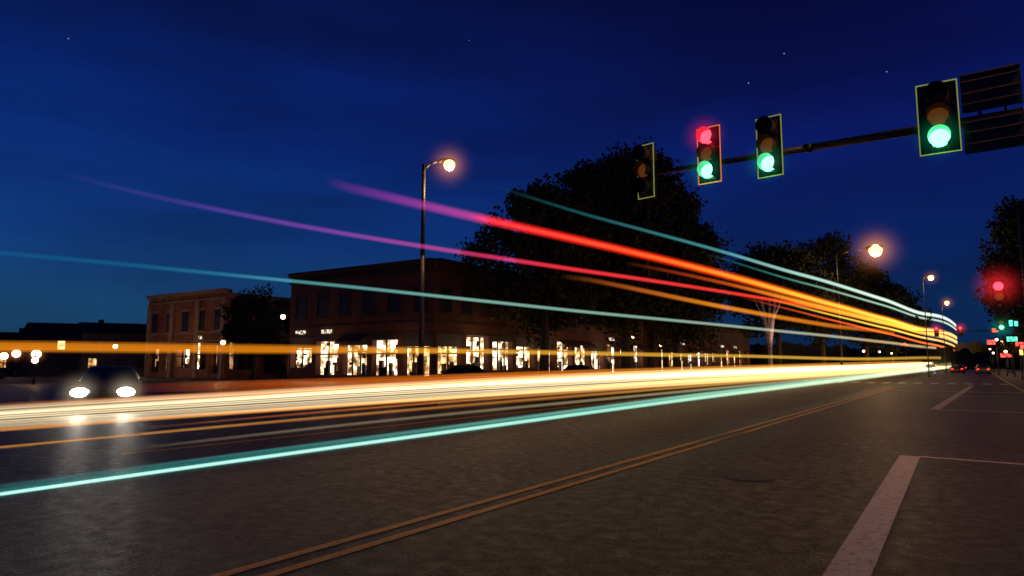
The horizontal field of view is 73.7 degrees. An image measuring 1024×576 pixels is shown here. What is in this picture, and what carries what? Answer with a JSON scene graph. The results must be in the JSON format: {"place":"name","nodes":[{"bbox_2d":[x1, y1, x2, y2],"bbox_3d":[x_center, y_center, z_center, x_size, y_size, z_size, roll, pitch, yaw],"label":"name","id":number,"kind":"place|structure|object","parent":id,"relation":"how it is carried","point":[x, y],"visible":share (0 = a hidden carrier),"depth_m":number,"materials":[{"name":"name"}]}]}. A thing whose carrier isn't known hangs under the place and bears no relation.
{"place":"outdoors","nodes":[
{"label":"outdoors","id":0,"kind":"place"},
{"bbox_2d":[0,343,23,373],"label":"walls","id":1,"kind":"structure","parent":0,"point":[9,349],"depth_m":101.57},
{"bbox_2d":[0,332,23,342],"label":"roof","id":2,"kind":"structure","parent":1,"relation":"on","point":[10,337],"depth_m":103.34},
{"bbox_2d":[21,336,80,374],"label":"walls","id":3,"kind":"structure","parent":0,"point":[52,353],"depth_m":97.64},
{"bbox_2d":[31,341,63,367],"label":"dark windows","id":4,"kind":"structure","parent":3,"relation":"attached to","point":[59,362],"depth_m":97.01,"materials":[{"name":"black glass"}]},
{"bbox_2d":[20,322,81,336],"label":"roof","id":5,"kind":"structure","parent":3,"relation":"on","point":[51,329],"depth_m":99.40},
{"bbox_2d":[79,333,154,375],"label":"walls","id":6,"kind":"structure","parent":0,"point":[129,353],"depth_m":91.06,"materials":[{"name":"brick"}]},
{"bbox_2d":[77,322,146,334],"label":"roof","id":7,"kind":"structure","parent":6,"relation":"on","point":[92,327],"depth_m":92.95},
{"bbox_2d":[89,339,145,367],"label":"dark windows","id":8,"kind":"structure","parent":6,"relation":"attached to","point":[118,342],"depth_m":91.56,"materials":[{"name":"black glass"}]},
{"bbox_2d":[184,343,199,368],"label":"interior","id":9,"kind":"object","parent":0,"point":[187,354],"visible":0.21,"depth_m":75.76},
{"bbox_2d":[172,343,216,372],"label":"interior","id":10,"kind":"object","parent":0,"point":[203,352],"visible":0.18,"depth_m":75.11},
{"bbox_2d":[0,387,434,440],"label":"cross street pavement","id":11,"kind":"structure","parent":0,"point":[25,413],"depth_m":21.68,"materials":[{"name":"asphalt"}]},
{"bbox_2d":[68,366,145,411],"bbox_3d":[-13.510,3.430,22.828,3.140,1.900,5.475,3,-7,-26],"label":"car","id":12,"kind":"object","parent":11,"relation":"on","point":[106,385],"visible":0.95,"depth_m":21.80,"materials":[{"name":"paint"}]},
{"bbox_2d":[0,380,587,403],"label":"parking lot pavement","id":13,"kind":"structure","parent":0,"point":[360,392],"depth_m":40.42,"materials":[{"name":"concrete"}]},
{"bbox_2d":[217,282,289,382],"bbox_3d":[-20.537,3.543,54.848,5.140,8.122,5.806,-4,-8,34],"label":"tree","id":14,"kind":"object","parent":13,"relation":"on","point":[241,330],"visible":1,"depth_m":53.90,"materials":[{"name":"green plant"}]},
{"bbox_2d":[279,313,284,385],"bbox_3d":[-16.241,4.292,48.168,0.340,5.140,0.340,-4,-8,34],"label":"post lamp","id":15,"kind":"object","parent":13,"relation":"on","point":[282,319],"visible":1,"depth_m":48.12,"materials":[{"name":"metal"}]},
{"bbox_2d":[428,365,489,387],"bbox_3d":[-3.364,5.725,44.367,2.200,1.450,4.550,-4,-8,34],"label":"car","id":16,"kind":"object","parent":13,"relation":"on","point":[456,376],"visible":1,"depth_m":43.61,"materials":[{"name":"paint"}]},
{"bbox_2d":[297,340,408,375],"bbox_3d":[-14.259,6.078,59.944,13.876,3.400,0.050,-4,-8,34],"label":"interior","id":17,"kind":"object","parent":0,"point":[392,344],"visible":0.25,"depth_m":59.46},
{"bbox_2d":[322,336,608,375],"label":"walls","id":18,"kind":"structure","parent":0,"point":[408,367],"depth_m":59.80,"materials":[{"name":"brick"}]},
{"bbox_2d":[0,368,1020,403],"bbox_3d":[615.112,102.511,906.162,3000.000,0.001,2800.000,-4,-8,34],"label":"ground","id":19,"kind":"structure","parent":0,"point":[737,378],"depth_m":76.84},
{"bbox_2d":[144,299,226,378],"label":"pilasters","id":20,"kind":"object","parent":19,"relation":"on","point":[170,340],"visible":0.77,"depth_m":74.62,"materials":[{"name":"brick"}]},
{"bbox_2d":[148,341,229,378],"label":"piers","id":21,"kind":"structure","parent":19,"relation":"on","point":[176,372],"depth_m":75.13,"materials":[{"name":"brick"}]},
{"bbox_2d":[149,342,218,373],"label":"shopfront frames","id":22,"kind":"structure","parent":21,"relation":"attached to","point":[185,356],"depth_m":74.12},
{"bbox_2d":[150,341,218,349],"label":"fascia","id":23,"kind":"structure","parent":21,"relation":"attached to","point":[186,346],"depth_m":75.32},
{"bbox_2d":[149,289,232,342],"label":"spandrel","id":24,"kind":"object","parent":21,"relation":"on","point":[163,309],"visible":0.43,"depth_m":75.69,"materials":[{"name":"brick"}]},
{"bbox_2d":[150,307,220,333],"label":"window trim","id":25,"kind":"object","parent":24,"relation":"attached to","point":[187,310],"visible":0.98,"depth_m":75.72,"materials":[{"name":"stone"}]},
{"bbox_2d":[151,310,219,332],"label":"window frames","id":26,"kind":"structure","parent":25,"relation":"attached to","point":[183,321],"depth_m":76.07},
{"bbox_2d":[152,309,220,332],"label":"window glass","id":27,"kind":"object","parent":26,"relation":"in","point":[184,324],"visible":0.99,"depth_m":75.77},
{"bbox_2d":[146,288,227,304],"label":"cornice","id":28,"kind":"structure","parent":24,"relation":"attached to","point":[193,294],"depth_m":75.64,"materials":[{"name":"stone"}]},
{"bbox_2d":[150,332,225,342],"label":"sign band","id":29,"kind":"object","parent":24,"relation":"attached to","point":[186,333],"visible":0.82,"depth_m":75.39,"materials":[{"name":"stone"}]},
{"bbox_2d":[153,341,189,348],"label":"awnings","id":30,"kind":"object","parent":29,"relation":"attached to","point":[175,345],"visible":1,"depth_m":75.78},
{"bbox_2d":[233,343,288,371],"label":"interior","id":31,"kind":"object","parent":21,"relation":"attached to","point":[270,364],"visible":0.29,"depth_m":76.59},
{"bbox_2d":[153,353,229,372],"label":"shop goods","id":32,"kind":"object","parent":31,"relation":"attached to","point":[187,365],"visible":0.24,"depth_m":75.98},
{"bbox_2d":[224,341,296,378],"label":"piers","id":33,"kind":"structure","parent":19,"relation":"on","point":[260,373],"depth_m":74.18,"materials":[{"name":"brick"}]},
{"bbox_2d":[155,342,233,369],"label":"interior","id":34,"kind":"object","parent":33,"relation":"attached to","point":[230,357],"visible":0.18,"depth_m":72.32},
{"bbox_2d":[233,350,297,371],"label":"shop goods","id":35,"kind":"object","parent":34,"relation":"attached to","point":[265,368],"visible":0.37,"depth_m":75.94},
{"bbox_2d":[229,342,297,372],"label":"shopfront frames","id":36,"kind":"structure","parent":33,"relation":"attached to","point":[247,355],"depth_m":73.56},
{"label":"spandrel","id":37,"kind":"object","parent":33,"relation":"on","visible":0},
{"bbox_2d":[228,293,290,307],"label":"cornice","id":38,"kind":"structure","parent":37,"relation":"attached to","point":[232,295],"depth_m":75.99,"materials":[{"name":"stone"}]},
{"bbox_2d":[288,333,437,382],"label":"piers","id":39,"kind":"structure","parent":19,"relation":"on","point":[295,374],"depth_m":57.80,"materials":[{"name":"brick"}]},
{"bbox_2d":[292,340,428,376],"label":"shopfront frames","id":40,"kind":"structure","parent":39,"relation":"attached to","point":[353,351],"depth_m":58.03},
{"bbox_2d":[291,333,430,348],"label":"fascia","id":41,"kind":"structure","parent":39,"relation":"attached to","point":[410,340],"depth_m":57.12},
{"bbox_2d":[290,263,434,337],"bbox_3d":[-13.216,1.182,58.902,17.470,5.900,0.500,-4,-8,34],"label":"spandrel","id":42,"kind":"object","parent":39,"relation":"on","point":[405,282],"visible":0.57,"depth_m":58.19,"materials":[{"name":"brick"}]},
{"bbox_2d":[294,284,427,319],"bbox_3d":[-13.396,1.307,58.620,16.058,2.310,0.136,-4,-8,34],"label":"window trim","id":43,"kind":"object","parent":42,"relation":"attached to","point":[363,290],"visible":0.94,"depth_m":58.21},
{"bbox_2d":[295,287,426,317],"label":"window frames","id":44,"kind":"structure","parent":42,"relation":"attached to","point":[363,303],"depth_m":58.19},
{"bbox_2d":[296,287,425,317],"bbox_3d":[-13.363,1.357,58.664,15.758,1.900,0.015,-4,-8,34],"label":"window glass","id":45,"kind":"object","parent":44,"relation":"in","point":[393,295],"visible":0.95,"depth_m":58.08,"materials":[{"name":"glass"}]},
{"bbox_2d":[288,257,434,284],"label":"cornice","id":46,"kind":"structure","parent":42,"relation":"attached to","point":[408,264],"depth_m":58.33,"materials":[{"name":"stone"}]},
{"bbox_2d":[289,320,433,336],"bbox_3d":[-13.390,3.564,58.377,17.470,0.950,0.118,-4,-8,34],"label":"sign band","id":47,"kind":"object","parent":42,"relation":"attached to","point":[363,324],"visible":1,"depth_m":57.54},
{"bbox_2d":[334,334,367,343],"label":"awnings","id":48,"kind":"object","parent":47,"relation":"attached to","point":[349,339],"visible":1,"depth_m":57.72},
{"bbox_2d":[300,343,424,375],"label":"shop goods","id":49,"kind":"object","parent":39,"relation":"attached to","point":[381,368],"visible":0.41,"depth_m":58.24},
{"bbox_2d":[429,333,644,379],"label":"piers","id":50,"kind":"structure","parent":19,"relation":"on","point":[521,373],"depth_m":64.62,"materials":[{"name":"brick"}]},
{"bbox_2d":[409,346,441,373],"bbox_3d":[-7.017,5.537,55.090,3.394,3.400,0.050,-4,-8,34],"label":"interior","id":51,"kind":"object","parent":50,"relation":"attached to","point":[416,355],"visible":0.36,"depth_m":55.54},
{"bbox_2d":[441,341,637,373],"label":"shop goods","id":52,"kind":"object","parent":51,"relation":"attached to","point":[500,366],"visible":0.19,"depth_m":64.07},
{"bbox_2d":[425,346,539,375],"bbox_3d":[-1.674,6.255,61.538,0.050,3.400,18.523,-4,-8,34],"label":"interior","id":53,"kind":"object","parent":50,"relation":"attached to","point":[444,357],"visible":0.25,"depth_m":55.80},
{"bbox_2d":[437,334,603,351],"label":"fascia","id":54,"kind":"structure","parent":50,"relation":"attached to","point":[449,340],"depth_m":61.02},
{"bbox_2d":[434,259,643,344],"bbox_3d":[5.175,2.516,70.867,0.500,5.900,40.970,-4,-8,34],"label":"spandrel","id":55,"kind":"object","parent":50,"relation":"on","point":[454,281],"visible":0.36,"depth_m":58.38,"materials":[{"name":"brick"}]},
{"bbox_2d":[435,258,527,282],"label":"cornice","id":56,"kind":"structure","parent":55,"relation":"attached to","point":[446,263],"depth_m":55.39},
{"bbox_2d":[435,321,643,343],"bbox_3d":[5.433,4.907,70.426,0.118,0.950,40.970,-4,-8,34],"label":"sign band","id":57,"kind":"object","parent":55,"relation":"attached to","point":[518,336],"visible":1,"depth_m":61.34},
{"bbox_2d":[557,339,650,350],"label":"awnings","id":58,"kind":"object","parent":57,"relation":"attached to","point":[574,344],"visible":0.94,"depth_m":73.02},
{"bbox_2d":[441,287,641,330],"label":"window frames","id":59,"kind":"structure","parent":55,"relation":"attached to","point":[487,304],"depth_m":57.61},
{"bbox_2d":[442,287,640,329],"bbox_3d":[5.393,2.698,70.699,0.015,1.900,39.439,-4,-8,34],"label":"window glass","id":60,"kind":"object","parent":59,"relation":"in","point":[446,294],"visible":0.27,"depth_m":57.17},
{"bbox_2d":[438,336,642,373],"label":"shopfront frames","id":61,"kind":"structure","parent":50,"relation":"attached to","point":[523,350],"depth_m":64.03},
{"bbox_2d":[606,215,730,380],"bbox_3d":[14.248,0.461,63.261,12.124,16.116,12.053,-4,-8,34],"label":"tree","id":62,"kind":"object","parent":19,"relation":"on","point":[690,312],"visible":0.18,"depth_m":60.81,"materials":[{"name":"green plant"}]},
{"bbox_2d":[653,345,750,374],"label":"piers","id":63,"kind":"structure","parent":19,"relation":"on","point":[669,370],"depth_m":103.28,"materials":[{"name":"brick"}]},
{"bbox_2d":[658,346,737,355],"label":"fascia","id":64,"kind":"structure","parent":63,"relation":"attached to","point":[683,351],"depth_m":99.25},
{"bbox_2d":[653,325,749,350],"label":"spandrel","id":65,"kind":"object","parent":63,"relation":"on","point":[729,345],"visible":0.29,"depth_m":111.86,"materials":[{"name":"brick"}]},
{"bbox_2d":[657,338,749,349],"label":"sign band","id":66,"kind":"object","parent":65,"relation":"attached to","point":[713,342],"visible":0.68,"depth_m":110.59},
{"bbox_2d":[662,345,754,354],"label":"awnings","id":67,"kind":"object","parent":66,"relation":"attached to","point":[712,350],"visible":0.85,"depth_m":102.45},
{"bbox_2d":[659,327,747,341],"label":"window glass","id":68,"kind":"object","parent":65,"relation":"in","point":[729,337],"visible":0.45,"depth_m":114.91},
{"bbox_2d":[695,321,748,333],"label":"cornice","id":69,"kind":"structure","parent":65,"relation":"attached to","point":[727,327],"depth_m":113.24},
{"bbox_2d":[659,349,748,371],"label":"shopfront frames","id":70,"kind":"structure","parent":63,"relation":"attached to","point":[706,355],"depth_m":102.27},
{"bbox_2d":[745,278,787,378],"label":"uplit tree","id":71,"kind":"object","parent":19,"relation":"on","point":[765,289],"visible":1,"depth_m":66.01,"materials":[{"name":"brown plant"}]},
{"bbox_2d":[716,237,838,376],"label":"tree","id":72,"kind":"object","parent":19,"relation":"on","point":[795,267],"visible":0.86,"depth_m":80.24,"materials":[{"name":"green plant"}]},
{"bbox_2d":[770,229,875,374],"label":"tree","id":73,"kind":"object","parent":19,"relation":"on","point":[851,298],"visible":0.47,"depth_m":93.12,"materials":[{"name":"green plant"}]},
{"bbox_2d":[657,109,1009,174],"bbox_3d":[7.659,-2.074,11.728,11.920,9.720,1.230,-4,-8,34],"label":"signal mast arm","id":74,"kind":"object","parent":19,"relation":"on","point":[878,136],"visible":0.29,"depth_m":13.12},
{"bbox_2d":[632,142,657,199],"bbox_3d":[2.921,-2.546,14.892,0.420,1.200,0.640,-6,-9,44],"label":"traffic signal","id":75,"kind":"object","parent":74,"relation":"attached to","point":[644,168],"visible":1,"depth_m":14.80,"materials":[{"name":"metal"}]},
{"bbox_2d":[696,124,721,184],"bbox_3d":[3.945,-2.771,13.956,1.100,1.820,1.100,-5,-8,38],"label":"traffic signal","id":76,"kind":"object","parent":74,"relation":"attached to","point":[709,161],"visible":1,"depth_m":14.03,"materials":[{"name":"metal"}]},
{"bbox_2d":[755,114,783,178],"bbox_3d":[4.934,-2.653,13.272,1.100,1.526,1.100,-5,-8,40],"label":"traffic signal","id":77,"kind":"object","parent":74,"relation":"attached to","point":[769,146],"visible":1,"depth_m":13.36,"materials":[{"name":"metal"}]},
{"bbox_2d":[915,78,961,156],"bbox_3d":[7.297,-2.836,11.688,1.100,1.574,1.100,-4,-8,34],"label":"traffic signal","id":78,"kind":"object","parent":74,"relation":"attached to","point":[938,117],"visible":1,"depth_m":11.79,"materials":[{"name":"metal"}]},
{"bbox_2d":[959,63,1023,154],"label":"overhead sign","id":79,"kind":"object","parent":74,"relation":"attached to","point":[1001,86],"visible":1,"depth_m":11.47,"materials":[{"name":"metal"}]},
{"bbox_2d":[745,339,1022,368],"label":"distant treeline","id":80,"kind":"object","parent":19,"relation":"on","point":[971,354],"visible":0.16,"depth_m":223.30,"materials":[{"name":"plant"}]},
{"bbox_2d":[984,261,1023,356],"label":"tree","id":81,"kind":"object","parent":19,"relation":"on","point":[1004,345],"visible":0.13,"depth_m":80.16,"materials":[{"name":"green plant"}]},
{"bbox_2d":[0,369,1023,575],"bbox_3d":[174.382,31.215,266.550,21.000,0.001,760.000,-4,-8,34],"label":"road","id":82,"kind":"structure","parent":0,"point":[100,506],"depth_m":8.33,"materials":[{"name":"asphalt"}]},
{"bbox_2d":[0,381,769,446],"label":"yellow lane line","id":83,"kind":"object","parent":82,"relation":"on","point":[306,420],"visible":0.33,"depth_m":17.25,"materials":[{"name":"paint"}]},
{"bbox_2d":[123,382,800,453],"bbox_3d":[8.588,5.250,33.638,0.100,0.001,54.000,-4,-8,34],"label":"yellow lane line","id":84,"kind":"object","parent":82,"relation":"on","point":[385,426],"visible":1,"depth_m":15.79,"materials":[{"name":"paint"}]},
{"bbox_2d":[210,387,894,575],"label":"double yellow line","id":85,"kind":"object","parent":82,"relation":"on","point":[309,562],"visible":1,"depth_m":6.81,"materials":[{"name":"paint"}]},
{"bbox_2d":[723,473,774,480],"bbox_3d":[3.157,2.515,9.107,0.660,0.001,0.660,-4,-8,34],"label":"manhole cover","id":86,"kind":"object","parent":82,"relation":"on","point":[751,476],"visible":1,"depth_m":9.11,"materials":[{"name":"metal"}]},
{"bbox_2d":[818,259,918,371],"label":"tree","id":87,"kind":"object","parent":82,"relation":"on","point":[875,328],"visible":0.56,"depth_m":112.66,"materials":[{"name":"green plant"}]},
{"bbox_2d":[822,455,919,575],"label":"white lane line","id":88,"kind":"object","parent":82,"relation":"on","point":[859,551],"visible":1,"depth_m":6.27,"materials":[{"name":"paint"}]},
{"bbox_2d":[849,281,931,370],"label":"tree","id":89,"kind":"object","parent":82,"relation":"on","point":[908,337],"visible":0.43,"depth_m":142.24,"materials":[{"name":"green plant"}]},
{"bbox_2d":[812,381,1008,384],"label":"crosswalk","id":90,"kind":"structure","parent":82,"relation":"on","point":[914,383],"depth_m":52.79,"materials":[{"name":"white paint"}]},
{"bbox_2d":[922,275,933,376],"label":"street lamp","id":91,"kind":"object","parent":82,"relation":"on","point":[930,277],"visible":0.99,"depth_m":79.57,"materials":[{"name":"metal"}]},
{"bbox_2d":[931,386,972,409],"bbox_3d":[22.808,5.377,34.775,0.280,0.001,30.213,-5,-8,35],"label":"white parking line","id":92,"kind":"object","parent":82,"relation":"on","point":[941,405],"visible":1,"depth_m":28.93,"materials":[{"name":"paint"}]},
{"bbox_2d":[949,364,965,373],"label":"car","id":93,"kind":"object","parent":82,"relation":"on","point":[956,367],"visible":1,"depth_m":106.76,"materials":[{"name":"paint"}]},
{"bbox_2d":[921,456,1023,464],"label":"white lane line","id":94,"kind":"object","parent":82,"relation":"on","point":[972,460],"visible":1,"depth_m":10.63,"materials":[{"name":"paint"}]},
{"bbox_2d":[974,364,991,373],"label":"car","id":95,"kind":"object","parent":82,"relation":"on","point":[982,368],"visible":1,"depth_m":100.78,"materials":[{"name":"metal"}]},
{"bbox_2d":[0,0,1023,348],"label":"sky","id":96,"kind":"structure","parent":0,"point":[158,147],"materials":[{"name":"blue"}]},
{"bbox_2d":[455,337,636,371],"bbox_3d":[5.615,7.452,72.278,0.050,3.400,37.146,-4,-8,34],"label":"interior","id":97,"kind":"object","parent":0,"point":[519,360],"visible":0.22,"depth_m":63.37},
{"bbox_2d":[378,381,735,405],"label":"sidewalk","id":98,"kind":"structure","parent":0,"point":[463,399],"depth_m":30.95,"materials":[{"name":"concrete"}]},
{"bbox_2d":[415,158,454,397],"bbox_3d":[-2.634,-1.089,28.244,3.000,11.222,3.000,0,-6,0],"label":"street lamp","id":99,"kind":"object","parent":98,"relation":"on","point":[449,164],"visible":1,"depth_m":28.07,"materials":[{"name":"metal"}]},
{"bbox_2d":[398,372,755,385],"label":"sidewalk","id":100,"kind":"structure","parent":0,"point":[537,379],"depth_m":69.11,"materials":[{"name":"concrete"}]},
{"bbox_2d":[470,380,686,386],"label":"parking lot pavement","id":101,"kind":"structure","parent":0,"point":[595,383],"depth_m":52.91,"materials":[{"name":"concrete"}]},
{"bbox_2d":[455,173,626,383],"bbox_3d":[2.509,-0.922,54.271,12.620,16.873,12.083,-4,-8,34],"label":"tree","id":102,"kind":"object","parent":101,"relation":"on","point":[535,208],"visible":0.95,"depth_m":52.18,"materials":[{"name":"green plant"}]},
{"bbox_2d":[553,365,595,382],"bbox_3d":[5.130,7.001,55.815,2.200,1.450,4.550,-4,-8,33],"label":"car","id":103,"kind":"object","parent":101,"relation":"on","point":[575,373],"visible":0.98,"depth_m":54.98,"materials":[{"name":"paint"}]},
{"bbox_2d":[528,136,733,381],"bbox_3d":[9.771,-2.535,58.437,17.011,21.004,18.023,-4,-8,34],"label":"tree","id":104,"kind":"object","parent":101,"relation":"on","point":[626,215],"visible":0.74,"depth_m":55.00,"materials":[{"name":"green plant"}]},
{"bbox_2d":[650,346,660,372],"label":"interior","id":105,"kind":"object","parent":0,"point":[651,356],"visible":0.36,"depth_m":89.16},
{"bbox_2d":[637,320,739,374],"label":"walls","id":106,"kind":"structure","parent":0,"point":[647,342],"depth_m":89.42,"materials":[{"name":"brick"}]},
{"bbox_2d":[661,350,739,370],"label":"interior","id":107,"kind":"object","parent":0,"point":[705,359],"visible":0.05,"depth_m":107.55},
{"bbox_2d":[756,369,923,381],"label":"sidewalk","id":108,"kind":"structure","parent":0,"point":[811,378],"depth_m":75.28,"materials":[{"name":"concrete"}]},
{"bbox_2d":[835,245,883,375],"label":"street lamp","id":109,"kind":"object","parent":108,"relation":"on","point":[875,250],"visible":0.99,"depth_m":76.51,"materials":[{"name":"metal"}]},
{"bbox_2d":[990,369,1023,392],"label":"sidewalk","id":110,"kind":"structure","parent":0,"point":[1017,381],"depth_m":70.18,"materials":[{"name":"concrete"}]},
{"bbox_2d":[972,194,1023,330],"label":"tree","id":111,"kind":"object","parent":110,"relation":"on","point":[1002,263],"visible":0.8,"depth_m":62.88,"materials":[{"name":"green plant"}]},
{"bbox_2d":[1006,336,1017,376],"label":"shop sign","id":112,"kind":"object","parent":110,"relation":"on","point":[1012,339],"visible":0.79,"depth_m":72.48,"materials":[{"name":"metal"}]},
{"bbox_2d":[1006,201,1023,320],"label":"corner signal pole","id":113,"kind":"object","parent":110,"relation":"on","point":[1020,209],"visible":0.86,"depth_m":34.76,"materials":[{"name":"metal"}]},
{"bbox_2d":[991,280,1007,312],"bbox_3d":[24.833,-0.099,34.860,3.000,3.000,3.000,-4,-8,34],"label":"traffic signal","id":114,"kind":"object","parent":113,"relation":"attached to","point":[998,292],"visible":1,"depth_m":34.90,"materials":[{"name":"metal"}]},
{"bbox_2d":[994,315,1007,330],"bbox_3d":[24.833,1.988,34.628,1.600,1.600,1.600,-4,-8,34],"label":"traffic signal","id":115,"kind":"object","parent":113,"relation":"attached to","point":[1000,322],"visible":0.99,"depth_m":34.77,"materials":[{"name":"metal"}]},
{"bbox_2d":[1007,318,1019,327],"bbox_3d":[25.298,1.777,34.445,0.500,0.500,0.220,-4,-8,34],"label":"crossing signal","id":116,"kind":"object","parent":113,"relation":"attached to","point":[1013,322],"visible":1,"depth_m":34.37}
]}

